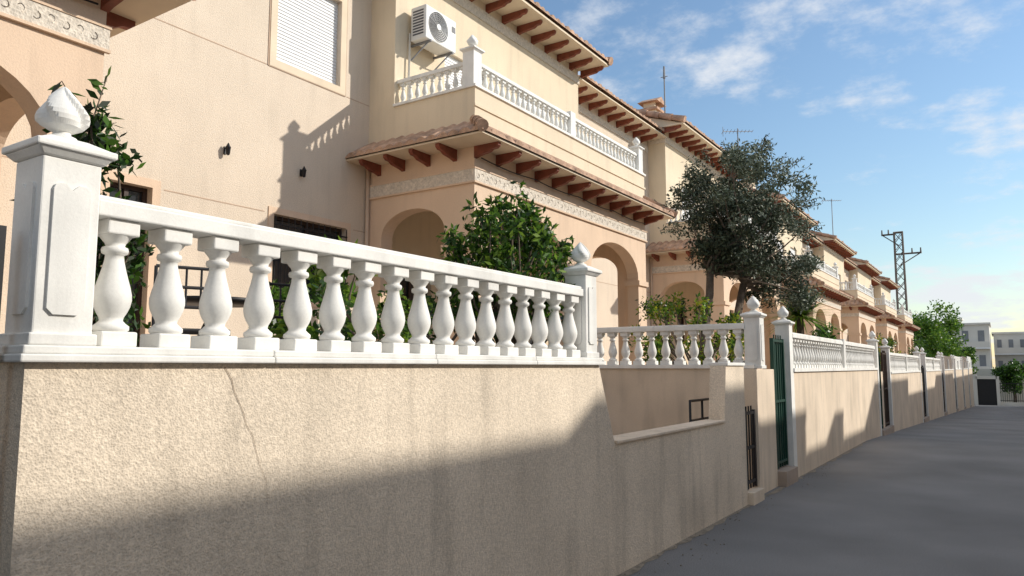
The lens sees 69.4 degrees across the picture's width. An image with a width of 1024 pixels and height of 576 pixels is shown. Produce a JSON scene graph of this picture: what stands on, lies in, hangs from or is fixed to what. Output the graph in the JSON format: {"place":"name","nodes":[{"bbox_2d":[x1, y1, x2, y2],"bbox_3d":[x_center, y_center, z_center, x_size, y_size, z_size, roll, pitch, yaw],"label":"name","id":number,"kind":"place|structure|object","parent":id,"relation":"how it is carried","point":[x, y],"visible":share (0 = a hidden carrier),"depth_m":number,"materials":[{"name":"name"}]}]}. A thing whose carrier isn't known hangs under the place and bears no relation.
{"place":"outdoors","nodes":[
{"label":"outdoors","id":0,"kind":"place"},
{"bbox_2d":[769,335,788,468],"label":"green gate","id":1,"kind":"structure","parent":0,"point":[777,359],"depth_m":10.42,"materials":[{"name":"metal"}]},
{"bbox_2d":[534,0,1023,368],"label":"sky","id":2,"kind":"structure","parent":0,"point":[907,114],"materials":[{"name":"blue"}]},
{"bbox_2d":[629,405,1023,575],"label":"road","id":3,"kind":"structure","parent":0,"point":[942,496],"depth_m":7.96,"materials":[{"name":"grey asphalt"}]},
{"bbox_2d":[617,442,865,575],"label":"roadside grit","id":4,"kind":"object","parent":3,"relation":"on","point":[634,569],"visible":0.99,"depth_m":7.17,"materials":[{"name":"grey gravel"}]},
{"bbox_3d":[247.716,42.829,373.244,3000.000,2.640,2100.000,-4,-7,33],"label":"ground","id":5,"kind":"structure","parent":0,"visible":0},
{"bbox_2d":[0,0,106,172],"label":"walls","id":6,"kind":"structure","parent":5,"relation":"on","point":[35,65],"depth_m":5.88,"materials":[{"name":"beige paint"}]},
{"bbox_2d":[0,0,111,54],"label":"mouldings","id":7,"kind":"object","parent":6,"relation":"attached to","point":[46,17],"visible":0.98,"depth_m":5.90,"materials":[{"name":"beige stone"}]},
{"bbox_2d":[100,0,195,37],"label":"roof","id":8,"kind":"structure","parent":6,"relation":"on","point":[123,15],"depth_m":6.58,"materials":[{"name":"wood"}]},
{"bbox_2d":[0,0,646,364],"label":"walls","id":9,"kind":"structure","parent":5,"relation":"on","point":[186,107],"depth_m":10.74,"materials":[{"name":"beige paint"}]},
{"bbox_2d":[223,143,230,154],"bbox_3d":[-3.678,-1.792,9.557,0.106,0.165,0.062,-4,-7,33],"label":"wall lantern","id":10,"kind":"object","parent":9,"relation":"attached to","point":[226,149],"depth_m":9.53,"materials":[{"name":"black metal"}]},
{"bbox_2d":[300,166,306,176],"bbox_3d":[-2.990,-1.661,10.593,0.106,0.165,0.062,-4,-7,33],"label":"wall lantern","id":11,"kind":"object","parent":9,"relation":"attached to","point":[303,170],"depth_m":10.57,"materials":[{"name":"black metal"}]},
{"bbox_2d":[2,0,648,333],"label":"mouldings","id":12,"kind":"object","parent":9,"relation":"attached to","point":[475,174],"visible":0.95,"depth_m":11.32,"materials":[{"name":"beige stone"}]},
{"bbox_2d":[109,0,545,346],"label":"windows","id":13,"kind":"structure","parent":9,"relation":"attached to","point":[307,36],"depth_m":10.92,"materials":[{"name":"white glass"}]},
{"bbox_2d":[407,4,455,99],"bbox_3d":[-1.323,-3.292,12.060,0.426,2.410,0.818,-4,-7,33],"label":"air conditioner","id":14,"kind":"object","parent":9,"relation":"attached to","point":[433,30],"visible":1,"depth_m":11.93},
{"bbox_2d":[345,0,677,224],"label":"roof","id":15,"kind":"structure","parent":9,"relation":"on","point":[535,22],"depth_m":12.38,"materials":[{"name":"tile"}]},
{"bbox_2d":[393,45,645,176],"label":"balcony rails","id":16,"kind":"object","parent":9,"relation":"on","point":[472,66],"visible":0.59,"depth_m":11.58,"materials":[{"name":"white concrete"}]},
{"bbox_2d":[400,35,639,167],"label":"balcony balusters","id":17,"kind":"object","parent":9,"relation":"on","point":[472,40],"visible":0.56,"depth_m":12.04,"materials":[{"name":"white concrete"}]},
{"bbox_2d":[0,362,747,575],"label":"garden wall","id":18,"kind":"structure","parent":5,"relation":"on","point":[130,469],"depth_m":3.42,"materials":[{"name":"beige paint"}]},
{"bbox_2d":[225,368,267,496],"bbox_3d":[-1.073,0.596,2.990,0.001,0.550,0.232,-4,-7,33],"label":"crack","id":19,"kind":"object","parent":18,"relation":"attached to","point":[244,417],"visible":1,"depth_m":2.98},
{"bbox_2d":[0,87,603,364],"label":"balustrade","id":20,"kind":"object","parent":18,"relation":"on","point":[66,214],"visible":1,"depth_m":2.97,"materials":[{"name":"white stone"}]},
{"bbox_2d":[0,225,6,312],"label":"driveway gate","id":21,"kind":"structure","parent":20,"relation":"attached to","point":[3,229],"depth_m":2.36,"materials":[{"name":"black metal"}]},
{"bbox_2d":[613,363,744,443],"bbox_3d":[1.706,1.063,7.357,0.230,0.650,3.520,-4,-7,33],"label":"coping","id":22,"kind":"object","parent":18,"relation":"on","point":[633,436],"visible":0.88,"depth_m":6.86,"materials":[{"name":"paint"}]},
{"bbox_2d":[599,368,709,435],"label":"stair side wall","id":23,"kind":"structure","parent":5,"relation":"on","point":[640,399],"depth_m":10.02,"materials":[{"name":"paint"}]},
{"bbox_2d":[597,311,766,368],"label":"rails","id":24,"kind":"object","parent":23,"relation":"on","point":[751,328],"visible":0.82,"depth_m":9.71,"materials":[{"name":"white stone"}]},
{"bbox_2d":[597,296,759,360],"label":"turned balusters","id":25,"kind":"object","parent":24,"relation":"on","point":[753,303],"visible":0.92,"depth_m":9.93,"materials":[{"name":"white stone"}]},
{"bbox_2d":[578,102,780,368],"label":"walls","id":26,"kind":"structure","parent":5,"relation":"on","point":[664,167],"depth_m":21.02,"materials":[{"name":"beige paint"}]},
{"bbox_2d":[578,104,779,325],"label":"mouldings","id":27,"kind":"object","parent":26,"relation":"attached to","point":[676,268],"visible":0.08,"depth_m":20.83,"materials":[{"name":"beige stone"}]},
{"bbox_2d":[578,75,796,274],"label":"roof","id":28,"kind":"structure","parent":26,"relation":"on","point":[650,120],"depth_m":20.69,"materials":[{"name":"wood"}]},
{"bbox_2d":[661,66,666,112],"bbox_3d":[4.931,-5.798,23.852,0.240,2.800,0.090,-4,-7,33],"label":"tv antenna","id":29,"kind":"object","parent":28,"relation":"on","point":[664,76],"visible":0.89,"depth_m":23.91,"materials":[{"name":"grey metal"}]},
{"bbox_2d":[665,189,709,341],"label":"windows","id":30,"kind":"structure","parent":26,"relation":"attached to","point":[681,321],"depth_m":23.25,"materials":[{"name":"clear glass"}]},
{"bbox_2d":[670,209,768,235],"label":"balcony balusters","id":31,"kind":"object","parent":26,"relation":"on","point":[680,216],"visible":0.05,"depth_m":20.92,"materials":[{"name":"white concrete"}]},
{"bbox_2d":[666,204,776,238],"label":"balcony rails","id":32,"kind":"object","parent":26,"relation":"on","point":[701,207],"visible":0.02,"depth_m":20.96,"materials":[{"name":"white concrete"}]},
{"bbox_2d":[744,369,797,505],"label":"wall and steps","id":33,"kind":"structure","parent":5,"relation":"on","point":[759,392],"depth_m":9.57,"materials":[{"name":"paint"}]},
{"bbox_2d":[745,406,757,488],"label":"utility gate","id":34,"kind":"structure","parent":33,"relation":"attached to","point":[751,448],"depth_m":8.97,"materials":[{"name":"black metal"}]},
{"bbox_2d":[729,221,841,358],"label":"walls","id":35,"kind":"structure","parent":5,"relation":"on","point":[831,319],"depth_m":32.69,"materials":[{"name":"beige paint"}]},
{"bbox_2d":[730,241,794,334],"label":"windows","id":36,"kind":"structure","parent":35,"relation":"attached to","point":[792,250],"depth_m":33.88,"materials":[{"name":"white glass"}]},
{"bbox_2d":[729,208,841,330],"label":"mouldings","id":37,"kind":"object","parent":35,"relation":"attached to","point":[834,305],"visible":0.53,"depth_m":31.84,"materials":[{"name":"beige paint"}]},
{"bbox_2d":[736,179,854,302],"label":"roof","id":38,"kind":"structure","parent":35,"relation":"on","point":[842,296],"depth_m":31.19,"materials":[{"name":"wood"}]},
{"bbox_2d":[722,128,751,179],"bbox_3d":[9.028,-5.090,29.443,1.180,2.780,0.626,-1,-6,7],"label":"tv antenna","id":39,"kind":"object","parent":38,"relation":"on","point":[737,131],"visible":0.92,"depth_m":29.59,"materials":[{"name":"grey metal"}]},
{"bbox_2d":[783,249,839,279],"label":"balcony rails","id":40,"kind":"object","parent":35,"relation":"on","point":[834,269],"visible":0.3,"depth_m":32.78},
{"bbox_2d":[787,246,836,276],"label":"balcony balusters","id":41,"kind":"object","parent":35,"relation":"on","point":[829,271],"visible":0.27,"depth_m":33.01,"materials":[{"name":"white stone"}]},
{"bbox_2d":[771,320,881,465],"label":"rails and pillars","id":42,"kind":"object","parent":5,"relation":"on","point":[783,329],"visible":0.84,"depth_m":10.91,"materials":[{"name":"white concrete"}]},
{"bbox_2d":[777,306,875,364],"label":"turned balusters","id":43,"kind":"object","parent":42,"relation":"on","point":[809,354],"visible":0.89,"depth_m":13.14,"materials":[{"name":"white stone"}]},
{"bbox_2d":[802,242,875,344],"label":"walls","id":44,"kind":"structure","parent":5,"relation":"on","point":[857,325],"depth_m":40.30,"materials":[{"name":"beige paint"}]},
{"bbox_2d":[802,243,876,338],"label":"mouldings","id":45,"kind":"object","parent":44,"relation":"attached to","point":[861,315],"visible":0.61,"depth_m":40.21,"materials":[{"name":"beige paint"}]},
{"bbox_2d":[802,214,885,315],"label":"roof","id":46,"kind":"structure","parent":44,"relation":"on","point":[837,245],"depth_m":39.92,"materials":[{"name":"tile"}]},
{"bbox_2d":[839,274,871,295],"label":"balcony balusters","id":47,"kind":"object","parent":44,"relation":"on","point":[861,288],"visible":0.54,"depth_m":40.18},
{"bbox_2d":[839,278,874,298],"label":"balcony rails","id":48,"kind":"object","parent":44,"relation":"on","point":[854,283],"visible":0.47,"depth_m":39.46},
{"bbox_2d":[794,370,894,476],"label":"garden wall","id":49,"kind":"structure","parent":5,"relation":"on","point":[837,413],"depth_m":13.23,"materials":[{"name":"paint"}]},
{"bbox_2d":[878,350,883,428],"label":"metal gate","id":50,"kind":"structure","parent":49,"relation":"attached to","point":[880,389],"depth_m":18.92,"materials":[{"name":"black metal"}]},
{"bbox_2d":[880,351,889,426],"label":"metal gate","id":51,"kind":"structure","parent":49,"relation":"attached to","point":[885,379],"depth_m":19.72,"materials":[{"name":"brown metal"}]},
{"bbox_2d":[843,266,898,352],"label":"walls","id":52,"kind":"structure","parent":5,"relation":"on","point":[862,279],"depth_m":49.67,"materials":[{"name":"beige paint"}]},
{"bbox_2d":[843,268,898,343],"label":"mouldings","id":53,"kind":"object","parent":52,"relation":"attached to","point":[878,324],"visible":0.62,"depth_m":49.54,"materials":[{"name":"beige paint"}]},
{"bbox_2d":[842,241,906,324],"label":"roof","id":54,"kind":"structure","parent":52,"relation":"on","point":[865,266],"depth_m":49.28,"materials":[{"name":"tile"}]},
{"bbox_2d":[822,199,840,234],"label":"tv antenna","id":55,"kind":"object","parent":54,"relation":"on","point":[831,200],"visible":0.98,"depth_m":47.24,"materials":[{"name":"grey metal"}]},
{"bbox_2d":[875,292,894,308],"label":"balcony balusters","id":56,"kind":"object","parent":52,"relation":"on","point":[887,303],"visible":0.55,"depth_m":49.75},
{"bbox_2d":[875,295,896,310],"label":"balcony rails","id":57,"kind":"object","parent":52,"relation":"on","point":[882,299],"visible":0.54,"depth_m":48.78,"materials":[{"name":"white stone"}]},
{"bbox_2d":[872,282,913,354],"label":"walls","id":58,"kind":"structure","parent":5,"relation":"on","point":[905,338],"depth_m":59.00,"materials":[{"name":"beige paint"}]},
{"bbox_2d":[872,284,913,346],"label":"mouldings","id":59,"kind":"object","parent":58,"relation":"attached to","point":[900,331],"visible":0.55,"depth_m":59.04,"materials":[{"name":"beige paint"}]},
{"bbox_2d":[871,275,920,330],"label":"roof","id":60,"kind":"structure","parent":58,"relation":"on","point":[888,283],"depth_m":58.72,"materials":[{"name":"tile"}]},
{"bbox_2d":[896,307,912,318],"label":"balcony rails","id":61,"kind":"object","parent":58,"relation":"on","point":[902,310],"visible":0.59,"depth_m":58.17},
{"bbox_2d":[879,346,923,424],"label":"rails and pillars","id":62,"kind":"object","parent":5,"relation":"on","point":[915,355],"visible":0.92,"depth_m":20.82,"materials":[{"name":"white concrete"}]},
{"bbox_2d":[882,338,918,369],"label":"turned balusters","id":63,"kind":"object","parent":62,"relation":"on","point":[897,363],"visible":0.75,"depth_m":23.04,"materials":[{"name":"white stone"}]},
{"bbox_2d":[881,230,921,313],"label":"electricity pylon","id":64,"kind":"object","parent":5,"relation":"on","point":[902,253],"visible":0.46,"depth_m":100.93,"materials":[{"name":"metal"}]},
{"bbox_2d":[891,372,929,431],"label":"garden wall","id":65,"kind":"structure","parent":5,"relation":"on","point":[907,400],"depth_m":23.33,"materials":[{"name":"paint"}]},
{"bbox_2d":[921,365,926,416],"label":"metal gate","id":66,"kind":"structure","parent":65,"relation":"attached to","point":[923,383],"depth_m":29.14,"materials":[{"name":"black metal"}]},
{"bbox_2d":[920,352,943,415],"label":"rails and pillars","id":67,"kind":"object","parent":5,"relation":"on","point":[923,358],"visible":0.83,"depth_m":29.65,"materials":[{"name":"white concrete"}]},
{"bbox_2d":[920,348,939,368],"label":"turned balusters","id":68,"kind":"object","parent":67,"relation":"on","point":[929,364],"visible":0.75,"depth_m":32.77,"materials":[{"name":"white stone"}]},
{"bbox_2d":[926,371,947,419],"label":"garden wall","id":69,"kind":"structure","parent":5,"relation":"on","point":[935,394],"depth_m":32.93,"materials":[{"name":"paint"}]},
{"bbox_2d":[942,373,944,411],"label":"metal gate","id":70,"kind":"structure","parent":69,"relation":"attached to","point":[943,391],"depth_m":38.50,"materials":[{"name":"black metal"}]},
{"bbox_2d":[912,299,968,357],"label":"broadleaf tree","id":71,"kind":"object","parent":5,"relation":"on","point":[933,335],"visible":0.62,"depth_m":77.11,"materials":[{"name":"green plant"}]},
{"bbox_2d":[941,355,956,411],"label":"rails and pillars","id":72,"kind":"object","parent":5,"relation":"on","point":[947,363],"visible":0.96,"depth_m":40.75,"materials":[{"name":"white concrete"}]},
{"bbox_2d":[945,370,958,414],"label":"garden wall","id":73,"kind":"structure","parent":5,"relation":"on","point":[950,391],"depth_m":42.46,"materials":[{"name":"paint"}]},
{"bbox_2d":[953,356,964,409],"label":"rails and pillars","id":74,"kind":"object","parent":5,"relation":"on","point":[957,361],"visible":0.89,"depth_m":50.41,"materials":[{"name":"white concrete"}]},
{"bbox_2d":[956,369,965,410],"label":"garden wall","id":75,"kind":"structure","parent":5,"relation":"on","point":[960,390],"depth_m":51.91,"materials":[{"name":"paint"}]},
{"bbox_2d":[946,346,978,373],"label":"broadleaf tree","id":76,"kind":"object","parent":5,"relation":"on","point":[971,352],"visible":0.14,"depth_m":86.66,"materials":[{"name":"green plant"}]},
{"bbox_2d":[936,322,992,368],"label":"apartment building","id":77,"kind":"structure","parent":5,"relation":"on","point":[978,336],"depth_m":99.49,"materials":[{"name":"white paint"}]},
{"bbox_2d":[947,330,991,368],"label":"windows and balconies","id":78,"kind":"structure","parent":77,"relation":"in","point":[981,343],"depth_m":99.20,"materials":[{"name":"white paint"}]},
{"bbox_2d":[961,356,969,406],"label":"rails and pillars","id":79,"kind":"object","parent":5,"relation":"on","point":[964,364],"visible":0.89,"depth_m":59.71,"materials":[{"name":"white stone"}]},
{"bbox_2d":[963,369,971,408],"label":"garden wall","id":80,"kind":"structure","parent":5,"relation":"on","point":[967,397],"depth_m":61.39,"materials":[{"name":"paint"}]},
{"bbox_2d":[967,356,974,405],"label":"rails and pillars","id":81,"kind":"object","parent":5,"relation":"on","point":[969,361],"visible":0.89,"depth_m":68.13,"materials":[{"name":"white stone"}]},
{"bbox_2d":[969,369,973,406],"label":"garden wall","id":82,"kind":"structure","parent":5,"relation":"on","point":[971,386],"depth_m":70.71,"materials":[{"name":"paint"}]},
{"bbox_2d":[973,369,1023,405],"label":"end wall with gate","id":83,"kind":"structure","parent":5,"relation":"on","point":[987,387],"depth_m":83.11,"materials":[{"name":"white paint"}]},
{"bbox_2d":[990,359,1023,401],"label":"broadleaf tree","id":84,"kind":"object","parent":5,"relation":"on","point":[1010,372],"visible":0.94,"depth_m":85.28,"materials":[{"name":"green plant"}]},
{"bbox_2d":[991,332,1023,367],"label":"apartment building","id":85,"kind":"structure","parent":5,"relation":"on","point":[1008,346],"depth_m":102.57,"materials":[{"name":"white paint"}]},
{"bbox_2d":[994,339,1023,366],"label":"windows and balconies","id":86,"kind":"structure","parent":85,"relation":"in","point":[999,350],"depth_m":102.17,"materials":[{"name":"white paint"}]},
{"bbox_3d":[15.776,5.991,33.470,5.500,4.400,86.000,-4,-7,33],"label":"raised garden terrace","id":87,"kind":"object","parent":5,"relation":"on","visible":0},
{"bbox_2d":[10,65,154,324],"bbox_3d":[-2.041,-0.219,3.539,0.569,1.610,0.605,-4,-7,33],"label":"lemon tree","id":88,"kind":"object","parent":87,"relation":"on","point":[96,136],"visible":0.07,"depth_m":3.54,"materials":[{"name":"green plant"}]},
{"bbox_2d":[98,234,155,346],"bbox_3d":[-2.328,0.149,4.093,0.854,1.128,0.814,-4,-7,33],"label":"garden shrub","id":89,"kind":"object","parent":87,"relation":"on","point":[135,324],"visible":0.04,"depth_m":4.29,"materials":[{"name":"green plant"}]},
{"bbox_2d":[151,264,230,335],"bbox_3d":[-2.189,0.281,5.035,0.424,0.912,0.424,4,-7,-35],"label":"garden chair","id":90,"kind":"object","parent":87,"relation":"on","point":[191,331],"visible":0.29,"depth_m":5.22,"materials":[{"name":"black metal"}]},
{"bbox_2d":[187,296,245,335],"bbox_3d":[-2.360,0.462,5.852,0.760,0.736,0.760,-4,-7,33],"label":"garden table","id":91,"kind":"object","parent":87,"relation":"on","point":[237,302],"visible":0.22,"depth_m":5.67,"materials":[{"name":"black metal"}]},
{"bbox_2d":[241,282,290,338],"bbox_3d":[-2.113,0.428,6.415,0.424,0.912,0.424,6,-8,-43],"label":"garden chair","id":92,"kind":"object","parent":87,"relation":"on","point":[279,300],"visible":0.15,"depth_m":6.29,"materials":[{"name":"black metal"}]},
{"bbox_2d":[248,279,290,335],"bbox_3d":[-2.561,0.459,7.894,0.520,1.166,0.782,-1,-6,6],"label":"potted plant","id":93,"kind":"object","parent":87,"relation":"on","point":[275,293],"visible":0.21,"depth_m":7.88,"materials":[{"name":"green plant"}]},
{"bbox_2d":[272,234,376,340],"bbox_3d":[-1.512,0.200,6.205,0.857,1.345,0.782,-2,-6,15],"label":"rubber plant","id":94,"kind":"object","parent":87,"relation":"on","point":[281,329],"visible":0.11,"depth_m":6.10,"materials":[{"name":"green plant"}]},
{"bbox_2d":[372,284,412,342],"bbox_3d":[-1.301,0.505,8.221,0.638,1.143,0.650,-1,-6,12],"label":"potted plant","id":95,"kind":"object","parent":87,"relation":"on","point":[404,333],"visible":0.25,"depth_m":8.15,"materials":[{"name":"green plant"}]},
{"bbox_2d":[307,277,513,343],"bbox_3d":[-0.609,0.262,5.015,0.751,0.984,2.186,-4,-7,33],"label":"garden shrub","id":96,"kind":"object","parent":87,"relation":"on","point":[314,299],"visible":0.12,"depth_m":4.65,"materials":[{"name":"green plant"}]},
{"bbox_2d":[401,300,432,342],"bbox_3d":[-1.155,0.615,9.144,0.620,1.119,0.751,-2,-6,18],"label":"potted plant","id":97,"kind":"object","parent":87,"relation":"on","point":[406,313],"visible":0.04,"depth_m":9.06,"materials":[{"name":"green plant"}]},
{"bbox_2d":[432,180,574,346],"bbox_3d":[-0.030,-0.006,5.672,1.090,1.637,1.329,-4,-7,33],"label":"orange tree","id":98,"kind":"object","parent":87,"relation":"on","point":[518,228],"visible":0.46,"depth_m":5.45,"materials":[{"name":"green plant"}]},
{"bbox_2d":[628,291,744,364],"bbox_3d":[2.764,0.712,11.139,1.895,1.427,1.476,-4,-7,33],"label":"flowering shrub","id":99,"kind":"object","parent":87,"relation":"on","point":[654,310],"visible":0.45,"depth_m":11.03,"materials":[{"name":"green plant"}]},
{"bbox_2d":[689,398,708,421],"bbox_3d":[2.299,1.817,8.701,0.030,1.035,1.130,-4,-7,33],"label":"stair handrail","id":100,"kind":"object","parent":87,"relation":"on","point":[702,412],"visible":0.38,"depth_m":8.48,"materials":[{"name":"black metal"}]},
{"bbox_2d":[654,133,825,362],"bbox_3d":[3.841,-0.526,12.322,2.700,4.221,3.144,-4,-7,33],"label":"olive tree","id":101,"kind":"object","parent":87,"relation":"on","point":[721,245],"visible":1,"depth_m":11.89,"materials":[{"name":"green plant"}]},
{"bbox_2d":[764,283,849,338],"bbox_3d":[5.178,0.795,13.279,1.694,1.841,1.726,1,-6,-11],"label":"shrub","id":102,"kind":"object","parent":87,"relation":"on","point":[799,326],"visible":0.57,"depth_m":13.18,"materials":[{"name":"green plant"}]},
{"bbox_2d":[811,322,840,338],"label":"hedge plant","id":103,"kind":"object","parent":87,"relation":"on","point":[821,333],"visible":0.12,"depth_m":15.12,"materials":[{"name":"green plant"}]},
{"bbox_2d":[877,332,901,366],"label":"hedge plant","id":104,"kind":"object","parent":87,"relation":"on","point":[891,342],"visible":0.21,"depth_m":24.04,"materials":[{"name":"green plant"}]},
{"bbox_2d":[905,334,931,356],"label":"hedge plant","id":105,"kind":"object","parent":87,"relation":"on","point":[919,344],"visible":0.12,"depth_m":32.35,"materials":[{"name":"green plant"}]}
]}

